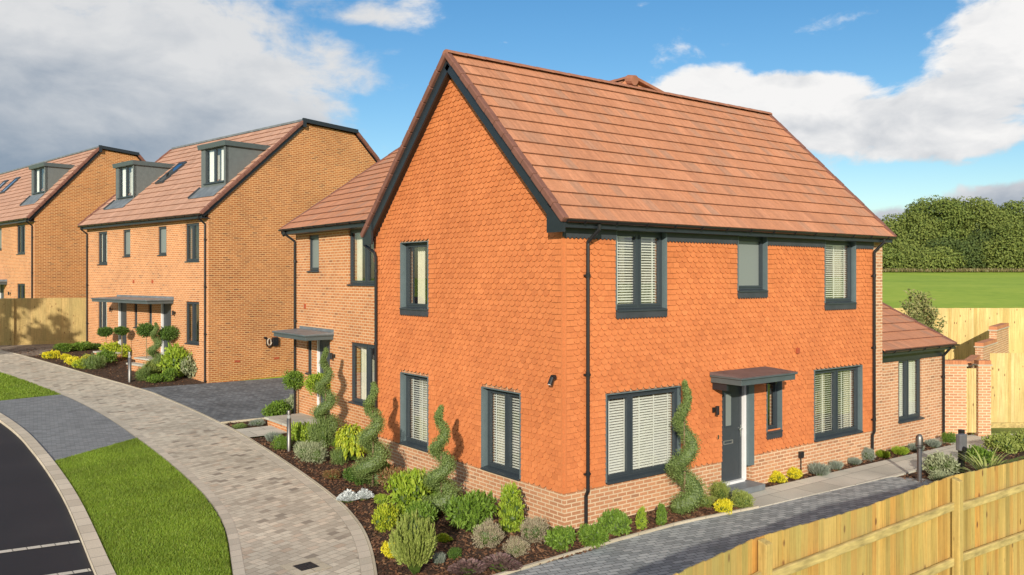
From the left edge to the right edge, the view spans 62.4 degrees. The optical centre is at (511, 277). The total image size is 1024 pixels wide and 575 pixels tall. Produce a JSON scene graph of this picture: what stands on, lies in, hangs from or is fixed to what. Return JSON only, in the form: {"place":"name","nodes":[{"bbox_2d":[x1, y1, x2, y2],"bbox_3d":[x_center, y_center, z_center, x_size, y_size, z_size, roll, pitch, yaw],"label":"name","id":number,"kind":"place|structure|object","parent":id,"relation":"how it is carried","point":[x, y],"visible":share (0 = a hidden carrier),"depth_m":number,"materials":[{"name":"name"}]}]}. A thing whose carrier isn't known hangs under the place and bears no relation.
{"place":"outdoors","nodes":[
{"label":"outdoors","id":0,"kind":"place"},
{"bbox_2d":[0,344,54,355],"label":"forecourt","id":1,"kind":"structure","parent":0,"point":[17,349],"depth_m":36.72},
{"bbox_2d":[0,372,60,400],"bbox_3d":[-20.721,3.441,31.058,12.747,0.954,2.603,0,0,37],"label":"grass","id":2,"kind":"structure","parent":0,"point":[6,388],"depth_m":28.55,"materials":[{"name":"plant"}]},
{"bbox_2d":[0,423,93,574],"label":"road","id":3,"kind":"structure","parent":0,"point":[34,511],"depth_m":15.15,"materials":[{"name":"black asphalt"}]},
{"bbox_2d":[0,540,79,552],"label":"parking line","id":4,"kind":"object","parent":3,"relation":"on","point":[38,546],"visible":1,"depth_m":13.81,"materials":[{"name":"paint"}]},
{"bbox_2d":[0,394,135,460],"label":"crossing","id":5,"kind":"object","parent":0,"point":[60,426],"visible":1,"depth_m":23.35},
{"bbox_2d":[55,438,230,574],"bbox_3d":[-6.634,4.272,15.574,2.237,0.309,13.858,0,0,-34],"label":"grass","id":6,"kind":"structure","parent":0,"point":[122,486],"depth_m":15.54,"materials":[{"name":"green plant"}]},
{"bbox_2d":[0,352,360,574],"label":"footpath","id":7,"kind":"structure","parent":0,"point":[279,515],"depth_m":17.94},
{"bbox_2d":[280,557,332,574],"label":"drain cover","id":8,"kind":"object","parent":7,"relation":"on","point":[307,566],"visible":1,"depth_m":12.84,"materials":[{"name":"concrete"}]},
{"bbox_2d":[141,378,293,421],"bbox_3d":[-6.243,4.015,30.141,11.482,0.245,7.450,0,0,-37],"label":"court","id":9,"kind":"object","parent":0,"point":[232,400],"visible":0.34,"depth_m":28.39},
{"bbox_2d":[261,399,291,416],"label":"shrub","id":10,"kind":"object","parent":9,"relation":"on","point":[276,407],"visible":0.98,"depth_m":24.93,"materials":[{"name":"green plant"}]},
{"bbox_2d":[235,425,286,436],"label":"flagged path","id":11,"kind":"structure","parent":0,"point":[256,431],"depth_m":22.93,"materials":[{"name":"stone"}]},
{"bbox_2d":[251,434,586,574],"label":"flower bed","id":12,"kind":"object","parent":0,"point":[379,555],"visible":0.3,"depth_m":14.59,"materials":[{"name":"soil"}]},
{"bbox_2d":[270,434,292,449],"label":"ground cover","id":13,"kind":"object","parent":12,"relation":"on","point":[280,443],"visible":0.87,"depth_m":20.80,"materials":[{"name":"green plant"}]},
{"bbox_2d":[291,421,312,441],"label":"shrub","id":14,"kind":"object","parent":12,"relation":"on","point":[299,431],"visible":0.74,"depth_m":21.36,"materials":[{"name":"green plant"}]},
{"bbox_2d":[294,440,328,463],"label":"shrub","id":15,"kind":"object","parent":12,"relation":"on","point":[314,452],"visible":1,"depth_m":19.51,"materials":[{"name":"green plant"}]},
{"bbox_2d":[306,412,336,448],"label":"shrub","id":16,"kind":"object","parent":12,"relation":"on","point":[318,427],"visible":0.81,"depth_m":20.96,"materials":[{"name":"green plant"}]},
{"bbox_2d":[305,347,342,444],"bbox_3d":[-4.716,3.044,21.252,1.009,2.612,0.862,0,0,17],"label":"spiral topiary","id":17,"kind":"object","parent":12,"relation":"on","point":[326,404],"visible":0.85,"depth_m":21.17,"materials":[{"name":"green plant"}]},
{"bbox_2d":[329,446,348,465],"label":"ground cover","id":18,"kind":"object","parent":12,"relation":"on","point":[338,457],"visible":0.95,"depth_m":19.36,"materials":[{"name":"green plant"}]},
{"bbox_2d":[336,489,359,502],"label":"ground cover","id":19,"kind":"object","parent":12,"relation":"on","point":[347,496],"visible":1,"depth_m":16.42,"materials":[{"name":"plant"}]},
{"bbox_2d":[334,423,366,459],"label":"shrub","id":20,"kind":"object","parent":12,"relation":"on","point":[345,437],"visible":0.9,"depth_m":19.39,"materials":[{"name":"yellow plant"}]},
{"bbox_2d":[342,465,370,484],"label":"ground cover","id":21,"kind":"object","parent":12,"relation":"on","point":[348,476],"visible":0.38,"depth_m":17.71,"materials":[{"name":"green plant"}]},
{"bbox_2d":[350,381,392,486],"bbox_3d":[-2.910,3.312,17.618,0.997,2.310,0.955,0,0,-37],"label":"spiral topiary","id":22,"kind":"object","parent":12,"relation":"on","point":[368,469],"visible":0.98,"depth_m":17.47,"materials":[{"name":"green plant"}]},
{"bbox_2d":[371,502,399,531],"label":"shrub","id":23,"kind":"object","parent":12,"relation":"on","point":[385,517],"visible":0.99,"depth_m":14.61,"materials":[{"name":"yellow plant"}]},
{"bbox_2d":[376,465,407,486],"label":"shrub","id":24,"kind":"object","parent":12,"relation":"on","point":[383,477],"visible":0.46,"depth_m":17.43,"materials":[{"name":"brown plant"}]},
{"bbox_2d":[383,466,432,507],"bbox_3d":[-1.941,4.066,16.091,0.990,0.921,1.157,0,0,27],"label":"shrub","id":25,"kind":"object","parent":12,"relation":"on","point":[406,487],"visible":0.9,"depth_m":15.82,"materials":[{"name":"green plant"}]},
{"bbox_2d":[388,507,437,574],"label":"conifer bush","id":26,"kind":"object","parent":12,"relation":"on","point":[413,548],"visible":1,"depth_m":12.40,"materials":[{"name":"green plant"}]},
{"bbox_2d":[405,498,437,522],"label":"shrub","id":27,"kind":"object","parent":12,"relation":"on","point":[425,509],"visible":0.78,"depth_m":14.89,"materials":[{"name":"green plant"}]},
{"bbox_2d":[418,404,462,515],"bbox_3d":[-1.338,3.402,15.653,0.865,2.121,0.763,0,0,-6],"label":"spiral topiary","id":28,"kind":"object","parent":12,"relation":"on","point":[440,483],"visible":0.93,"depth_m":15.57,"materials":[{"name":"green plant"}]},
{"bbox_2d":[447,558,487,574],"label":"ground cover","id":29,"kind":"object","parent":12,"relation":"on","point":[469,566],"visible":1,"depth_m":12.59,"materials":[{"name":"purple plant"}]},
{"bbox_2d":[444,488,496,531],"bbox_3d":[-0.701,4.077,14.772,0.930,0.815,0.849,0,0,11],"label":"shrub","id":30,"kind":"object","parent":12,"relation":"on","point":[472,509],"visible":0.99,"depth_m":14.62,"materials":[{"name":"green plant"}]},
{"bbox_2d":[471,518,505,548],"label":"shrub","id":31,"kind":"object","parent":12,"relation":"on","point":[489,534],"visible":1,"depth_m":13.75,"materials":[{"name":"beige plant"}]},
{"bbox_2d":[481,551,522,571],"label":"ground cover","id":32,"kind":"object","parent":12,"relation":"on","point":[500,561],"visible":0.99,"depth_m":12.75,"materials":[{"name":"purple plant"}]},
{"bbox_2d":[497,482,524,532],"bbox_3d":[-0.014,4.028,14.740,0.453,1.008,0.621,0,0,-40],"label":"shrub","id":33,"kind":"object","parent":12,"relation":"on","point":[509,513],"visible":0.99,"depth_m":14.64,"materials":[{"name":"green plant"}]},
{"bbox_2d":[502,535,530,556],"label":"shrub","id":34,"kind":"object","parent":12,"relation":"on","point":[515,547],"visible":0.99,"depth_m":13.34,"materials":[{"name":"beige plant"}]},
{"bbox_2d":[519,515,549,544],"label":"shrub","id":35,"kind":"object","parent":12,"relation":"on","point":[534,530],"visible":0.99,"depth_m":14.04,"materials":[{"name":"beige plant"}]},
{"bbox_2d":[542,524,577,551],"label":"shrub","id":36,"kind":"object","parent":12,"relation":"on","point":[558,539],"visible":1,"depth_m":13.73,"materials":[{"name":"green plant"}]},
{"bbox_2d":[577,522,610,549],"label":"shrub","id":37,"kind":"object","parent":12,"relation":"on","point":[593,535],"visible":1,"depth_m":13.81,"materials":[{"name":"green plant"}]},
{"bbox_2d":[0,0,1023,220],"label":"sky","id":38,"kind":"structure","parent":0,"point":[904,102],"materials":[{"name":"blue"}]},
{"bbox_2d":[48,271,1023,574],"bbox_3d":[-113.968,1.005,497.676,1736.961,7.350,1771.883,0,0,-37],"label":"ground","id":39,"kind":"structure","parent":0,"point":[976,289],"depth_m":58.03,"materials":[{"name":"green plant"}]},
{"bbox_2d":[0,298,85,344],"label":"board fence","id":40,"kind":"object","parent":39,"relation":"on","point":[28,321],"visible":0.88,"depth_m":38.18,"materials":[{"name":"beige wood"}]},
{"bbox_2d":[0,413,115,574],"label":"kerb","id":41,"kind":"structure","parent":39,"relation":"on","point":[99,562],"depth_m":15.95,"materials":[{"name":"concrete"}]},
{"bbox_2d":[0,145,144,297],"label":"terraced house","id":42,"kind":"structure","parent":39,"relation":"on","point":[47,207],"depth_m":43.41,"materials":[{"name":"brick"}]},
{"bbox_2d":[29,348,204,387],"bbox_3d":[-16.753,3.508,33.753,11.576,0.908,3.596,0,0,42],"label":"flower bed","id":43,"kind":"object","parent":39,"relation":"on","point":[124,373],"visible":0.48,"depth_m":32.34,"materials":[{"name":"soil"}]},
{"bbox_2d":[81,353,106,369],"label":"ground cover","id":44,"kind":"object","parent":43,"relation":"on","point":[92,361],"visible":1,"depth_m":32.75,"materials":[{"name":"green plant"}]},
{"bbox_2d":[95,349,118,362],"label":"ground cover","id":45,"kind":"object","parent":43,"relation":"on","point":[110,356],"visible":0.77,"depth_m":34.21,"materials":[{"name":"green plant"}]},
{"bbox_2d":[135,322,154,357],"bbox_3d":[-14.261,2.719,32.998,0.866,1.970,0.894,0,0,-37],"label":"lollipop tree","id":46,"kind":"object","parent":43,"relation":"on","point":[144,330],"visible":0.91,"depth_m":32.82,"materials":[{"name":"green plant"}]},
{"bbox_2d":[143,322,163,372],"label":"spiral topiary","id":47,"kind":"object","parent":43,"relation":"on","point":[152,351],"visible":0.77,"depth_m":32.32,"materials":[{"name":"green plant"}]},
{"bbox_2d":[157,325,179,343],"bbox_3d":[-13.344,2.798,32.890,1.034,1.916,1.100,0,0,-37],"label":"lollipop tree","id":48,"kind":"object","parent":43,"relation":"on","point":[168,333],"visible":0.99,"depth_m":32.64,"materials":[{"name":"green plant"}]},
{"bbox_2d":[156,342,191,376],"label":"shrub","id":49,"kind":"object","parent":43,"relation":"on","point":[173,356],"visible":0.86,"depth_m":31.85,"materials":[{"name":"green plant"}]},
{"bbox_2d":[0,370,245,574],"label":"footpath border","id":50,"kind":"object","parent":39,"relation":"on","point":[226,519],"visible":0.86,"depth_m":17.14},
{"bbox_2d":[0,351,373,574],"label":"footpath border","id":51,"kind":"object","parent":39,"relation":"on","point":[362,547],"visible":0.95,"depth_m":17.96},
{"bbox_2d":[179,353,196,377],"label":"shrub","id":52,"kind":"object","parent":39,"relation":"on","point":[188,367],"visible":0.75,"depth_m":31.80,"materials":[{"name":"green plant"}]},
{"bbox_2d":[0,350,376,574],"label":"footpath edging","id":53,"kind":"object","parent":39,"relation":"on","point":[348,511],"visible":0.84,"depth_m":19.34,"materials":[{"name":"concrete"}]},
{"bbox_2d":[77,118,379,382],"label":"semi detached houses","id":54,"kind":"structure","parent":39,"relation":"on","point":[192,244],"depth_m":33.52,"materials":[{"name":"brick"}]},
{"bbox_2d":[97,231,106,264],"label":"window","id":55,"kind":"structure","parent":54,"relation":"in","point":[104,237],"depth_m":37.72,"materials":[{"name":"grey glass"}]},
{"bbox_2d":[97,302,106,334],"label":"window","id":56,"kind":"structure","parent":54,"relation":"in","point":[104,310],"depth_m":37.83,"materials":[{"name":"grey glass"}]},
{"bbox_2d":[118,303,126,345],"bbox_3d":[-16.659,2.030,36.334,0.850,2.180,0.140,0,0,42],"label":"door","id":57,"kind":"structure","parent":54,"relation":"in","point":[122,307],"depth_m":36.48,"materials":[{"name":"white paint"}]},
{"bbox_2d":[122,229,130,256],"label":"window","id":58,"kind":"structure","parent":54,"relation":"in","point":[126,232],"depth_m":36.13,"materials":[{"name":"grey glass"}]},
{"bbox_2d":[157,226,166,255],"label":"window","id":59,"kind":"structure","parent":54,"relation":"in","point":[162,230],"depth_m":33.95,"materials":[{"name":"grey glass"}]},
{"bbox_2d":[161,304,170,353],"bbox_3d":[-13.684,2.030,33.624,0.900,2.180,0.140,0,0,42],"label":"door","id":60,"kind":"structure","parent":54,"relation":"in","point":[165,308],"depth_m":33.78,"materials":[{"name":"white paint"}]},
{"bbox_2d":[184,302,198,344],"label":"window","id":61,"kind":"structure","parent":54,"relation":"in","point":[194,341],"depth_m":32.17,"materials":[{"name":"grey glass"}]},
{"bbox_2d":[185,223,198,261],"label":"window","id":62,"kind":"structure","parent":54,"relation":"in","point":[194,225],"depth_m":32.17,"materials":[{"name":"grey glass"}]},
{"bbox_2d":[282,368,304,412],"bbox_3d":[-6.267,3.429,24.726,0.950,1.578,0.953,0,0,-37],"label":"lollipop tree","id":63,"kind":"object","parent":39,"relation":"on","point":[293,379],"visible":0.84,"depth_m":24.48,"materials":[{"name":"green plant"}]},
{"bbox_2d":[301,371,330,405],"bbox_3d":[-5.295,3.415,23.203,0.911,1.696,0.976,0,0,-37],"label":"lollipop tree","id":64,"kind":"object","parent":39,"relation":"on","point":[311,381],"visible":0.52,"depth_m":23.02,"materials":[{"name":"green plant"}]},
{"bbox_2d":[264,75,663,434],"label":"terraced house","id":65,"kind":"structure","parent":39,"relation":"on","point":[333,261],"depth_m":22.98,"materials":[{"name":"brick"}]},
{"bbox_2d":[306,235,318,271],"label":"window","id":66,"kind":"structure","parent":65,"relation":"in","point":[314,239],"depth_m":24.11,"materials":[{"name":"grey glass"}]},
{"bbox_2d":[317,340,329,411],"bbox_3d":[-5.179,2.740,23.510,0.120,2.180,0.880,0,0,-37],"label":"door","id":67,"kind":"structure","parent":65,"relation":"in","point":[321,344],"depth_m":23.73,"materials":[{"name":"white paint"}]},
{"bbox_2d":[346,229,373,285],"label":"window","id":68,"kind":"structure","parent":65,"relation":"in","point":[358,282],"depth_m":22.17,"materials":[{"name":"grey glass"}]},
{"bbox_2d":[348,342,373,406],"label":"window","id":69,"kind":"structure","parent":65,"relation":"in","point":[366,349],"depth_m":21.96,"materials":[{"name":"grey glass"}]},
{"bbox_2d":[575,496,743,538],"bbox_3d":[2.909,4.448,15.550,4.150,0.068,1.150,0,0,-37],"label":"flower bed","id":70,"kind":"object","parent":39,"relation":"on","point":[669,516],"visible":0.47,"depth_m":15.64,"materials":[{"name":"soil"}]},
{"bbox_2d":[3,347,1023,574],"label":"bark mulch","id":71,"kind":"object","parent":70,"relation":"on","point":[675,517],"visible":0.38,"depth_m":15.46,"materials":[{"name":"brown wood"}]},
{"bbox_2d":[597,508,631,535],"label":"shrub","id":72,"kind":"object","parent":70,"relation":"on","point":[615,523],"visible":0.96,"depth_m":14.44,"materials":[{"name":"green plant"}]},
{"bbox_2d":[635,506,648,529],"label":"shrub","id":73,"kind":"object","parent":70,"relation":"on","point":[641,521],"visible":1,"depth_m":14.79,"materials":[{"name":"green plant"}]},
{"bbox_2d":[656,502,667,524],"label":"shrub","id":74,"kind":"object","parent":70,"relation":"on","point":[661,516],"visible":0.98,"depth_m":15.02,"materials":[{"name":"green plant"}]},
{"bbox_2d":[663,379,710,516],"bbox_3d":[3.236,3.197,15.880,0.928,2.574,0.935,0,0,-37],"label":"spiral topiary","id":75,"kind":"object","parent":70,"relation":"on","point":[692,494],"visible":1,"depth_m":15.81,"materials":[{"name":"green plant"}]},
{"bbox_2d":[707,481,730,499],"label":"shrub","id":76,"kind":"object","parent":70,"relation":"on","point":[719,490],"visible":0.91,"depth_m":16.69,"materials":[{"name":"green plant"}]},
{"bbox_2d":[713,498,733,514],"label":"shrub","id":77,"kind":"object","parent":70,"relation":"on","point":[724,505],"visible":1,"depth_m":15.80,"materials":[{"name":"yellow plant"}]},
{"bbox_2d":[730,487,755,507],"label":"shrub","id":78,"kind":"object","parent":70,"relation":"on","point":[740,498],"visible":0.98,"depth_m":16.16,"materials":[{"name":"green plant"}]},
{"bbox_2d":[360,49,959,528],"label":"detached house","id":79,"kind":"structure","parent":39,"relation":"on","point":[578,279],"depth_m":17.37,"materials":[{"name":"brick"}]},
{"bbox_2d":[399,372,428,451],"bbox_3d":[-2.033,2.980,18.703,0.396,1.680,1.180,0,0,-37],"label":"window","id":80,"kind":"structure","parent":79,"relation":"in","point":[421,443],"depth_m":18.98,"materials":[{"name":"grey glass"}]},
{"bbox_2d":[399,241,428,316],"bbox_3d":[-2.033,0.040,18.703,0.396,1.640,1.180,0,0,-37],"label":"window","id":81,"kind":"structure","parent":79,"relation":"in","point":[420,309],"depth_m":18.98,"materials":[{"name":"grey glass"}]},
{"bbox_2d":[480,386,520,480],"bbox_3d":[-0.096,2.980,16.168,0.396,1.680,1.240,0,0,-37],"label":"window","id":82,"kind":"structure","parent":79,"relation":"in","point":[503,467],"depth_m":16.43,"materials":[{"name":"grey glass"}]},
{"bbox_2d":[614,230,667,318],"bbox_3d":[2.340,-0.050,15.899,1.350,1.640,0.366,0,0,-37],"label":"window","id":83,"kind":"structure","parent":79,"relation":"in","point":[637,309],"depth_m":15.89,"materials":[{"name":"grey glass"}]},
{"bbox_2d":[604,386,680,484],"bbox_3d":[2.435,2.920,15.890,1.990,1.620,0.236,0,0,-37],"label":"window","id":84,"kind":"structure","parent":79,"relation":"in","point":[628,473],"depth_m":15.93,"materials":[{"name":"grey glass"}]},
{"bbox_2d":[721,384,753,484],"bbox_3d":[4.643,3.180,17.596,1.010,2.180,0.204,0,0,-37],"label":"door","id":85,"kind":"structure","parent":79,"relation":"in","point":[737,402],"depth_m":17.66,"materials":[{"name":"grey paint"}]},
{"bbox_2d":[737,236,767,298],"bbox_3d":[5.031,-0.210,17.854,1.000,1.320,0.206,0,0,-37],"label":"window","id":86,"kind":"structure","parent":79,"relation":"in","point":[752,265],"depth_m":17.99,"materials":[{"name":"grey glass"}]},
{"bbox_2d":[766,381,782,439],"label":"window","id":87,"kind":"structure","parent":79,"relation":"in","point":[777,389],"depth_m":18.43,"materials":[{"name":"grey glass"}]},
{"bbox_2d":[814,365,862,441],"bbox_3d":[7.557,2.955,19.884,2.000,1.690,0.366,0,0,-37],"label":"window","id":88,"kind":"structure","parent":79,"relation":"in","point":[847,429],"depth_m":19.99,"materials":[{"name":"grey glass"}]},
{"bbox_2d":[824,240,856,310],"bbox_3d":[7.613,-0.050,19.927,1.300,1.640,0.366,0,0,-37],"label":"window","id":89,"kind":"structure","parent":79,"relation":"in","point":[836,302],"depth_m":20.16,"materials":[{"name":"grey glass"}]},
{"bbox_2d":[898,359,924,422],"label":"window","id":90,"kind":"structure","parent":79,"relation":"in","point":[906,413],"depth_m":22.32,"materials":[{"name":"clear glass"}]},
{"bbox_2d":[673,459,1023,574],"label":"board fence","id":91,"kind":"object","parent":39,"relation":"on","point":[969,523],"visible":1,"depth_m":9.61,"materials":[{"name":"brown wood"}]},
{"bbox_2d":[765,442,951,486],"bbox_3d":[8.591,4.460,20.426,8.300,0.065,0.800,0,0,-37],"label":"flower bed","id":92,"kind":"object","parent":39,"relation":"on","point":[868,462],"visible":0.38,"depth_m":20.28,"materials":[{"name":"soil"}]},
{"bbox_2d":[807,461,830,475],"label":"shrub","id":93,"kind":"object","parent":92,"relation":"on","point":[820,469],"visible":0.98,"depth_m":18.80,"materials":[{"name":"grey plant"}]},
{"bbox_2d":[899,288,946,332],"bbox_3d":[13.043,2.405,27.221,1.310,4.103,1.530,0,0,-37],"label":"tree","id":94,"kind":"object","parent":39,"relation":"on","point":[918,311],"visible":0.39,"depth_m":27.06,"materials":[{"name":"green plant"}]},
{"bbox_2d":[882,195,1023,272],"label":"wood","id":95,"kind":"object","parent":39,"relation":"on","point":[953,234],"visible":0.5,"depth_m":118.50,"materials":[{"name":"green plant"}]},
{"bbox_2d":[882,267,1023,271],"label":"rough grass","id":96,"kind":"structure","parent":39,"relation":"on","point":[988,269],"depth_m":110.45,"materials":[{"name":"plant"}]},
{"bbox_2d":[894,308,1023,359],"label":"board fence","id":97,"kind":"object","parent":39,"relation":"on","point":[966,329],"visible":0.27,"depth_m":31.00,"materials":[{"name":"beige wood"}]},
{"bbox_2d":[898,450,1023,480],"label":"flower bed","id":98,"kind":"object","parent":39,"relation":"on","point":[1021,453],"visible":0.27,"depth_m":20.00,"materials":[{"name":"soil"}]},
{"bbox_2d":[915,434,922,480],"bbox_3d":[8.842,3.918,18.360,0.157,1.028,0.157,0,0,-37],"label":"bollard light","id":99,"kind":"object","parent":98,"relation":"on","point":[919,442],"visible":1,"depth_m":18.32,"materials":[{"name":"metal"}]},
{"bbox_2d":[922,450,960,474],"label":"shrub","id":100,"kind":"object","parent":98,"relation":"on","point":[940,461],"visible":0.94,"depth_m":18.82,"materials":[{"name":"green plant"}]},
{"bbox_2d":[956,429,966,473],"bbox_3d":[9.955,3.905,18.685,0.323,1.040,0.218,0,0,-49],"label":"bollard light","id":101,"kind":"object","parent":98,"relation":"on","point":[961,442],"visible":0.8,"depth_m":18.64,"materials":[{"name":"metal"}]},
{"bbox_2d":[965,444,997,463],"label":"shrub","id":102,"kind":"object","parent":98,"relation":"on","point":[985,453],"visible":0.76,"depth_m":19.94,"materials":[{"name":"green plant"}]},
{"bbox_2d":[949,444,1017,471],"bbox_3d":[10.290,4.056,18.276,1.644,0.745,1.755,0,0,9],"label":"strap leaved plant","id":103,"kind":"object","parent":98,"relation":"on","point":[977,466],"visible":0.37,"depth_m":18.47,"materials":[{"name":"green plant"}]},
{"bbox_2d":[981,431,1023,453],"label":"shrub","id":104,"kind":"object","parent":98,"relation":"on","point":[1005,441],"visible":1,"depth_m":21.28,"materials":[{"name":"green plant"}]},
{"bbox_2d":[945,323,1009,435],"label":"garden wall","id":105,"kind":"structure","parent":39,"relation":"on","point":[997,341],"depth_m":23.42,"materials":[{"name":"brick"}]},
{"bbox_2d":[967,368,975,432],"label":"garden gate","id":106,"kind":"structure","parent":105,"relation":"attached to","point":[971,400],"depth_m":23.47,"materials":[{"name":"wood"}]},
{"bbox_2d":[990,353,1023,427],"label":"board fence","id":107,"kind":"object","parent":39,"relation":"on","point":[1007,390],"visible":0.93,"depth_m":24.75,"materials":[{"name":"wood"}]},
{"bbox_2d":[507,477,933,574],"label":"drive","id":108,"kind":"structure","parent":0,"point":[672,550],"depth_m":14.42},
{"bbox_2d":[493,505,758,574],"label":"drive edging","id":109,"kind":"object","parent":108,"relation":"on","point":[627,537],"visible":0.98,"depth_m":14.32,"materials":[{"name":"concrete"}]},
{"bbox_2d":[729,476,889,507],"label":"flagged path","id":110,"kind":"structure","parent":0,"point":[769,496],"depth_m":17.47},
{"bbox_2d":[770,444,989,486],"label":"flagged path","id":111,"kind":"structure","parent":0,"point":[900,466],"depth_m":19.38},
{"bbox_2d":[929,434,1011,450],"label":"flagged path","id":112,"kind":"structure","parent":0,"point":[974,439],"depth_m":22.66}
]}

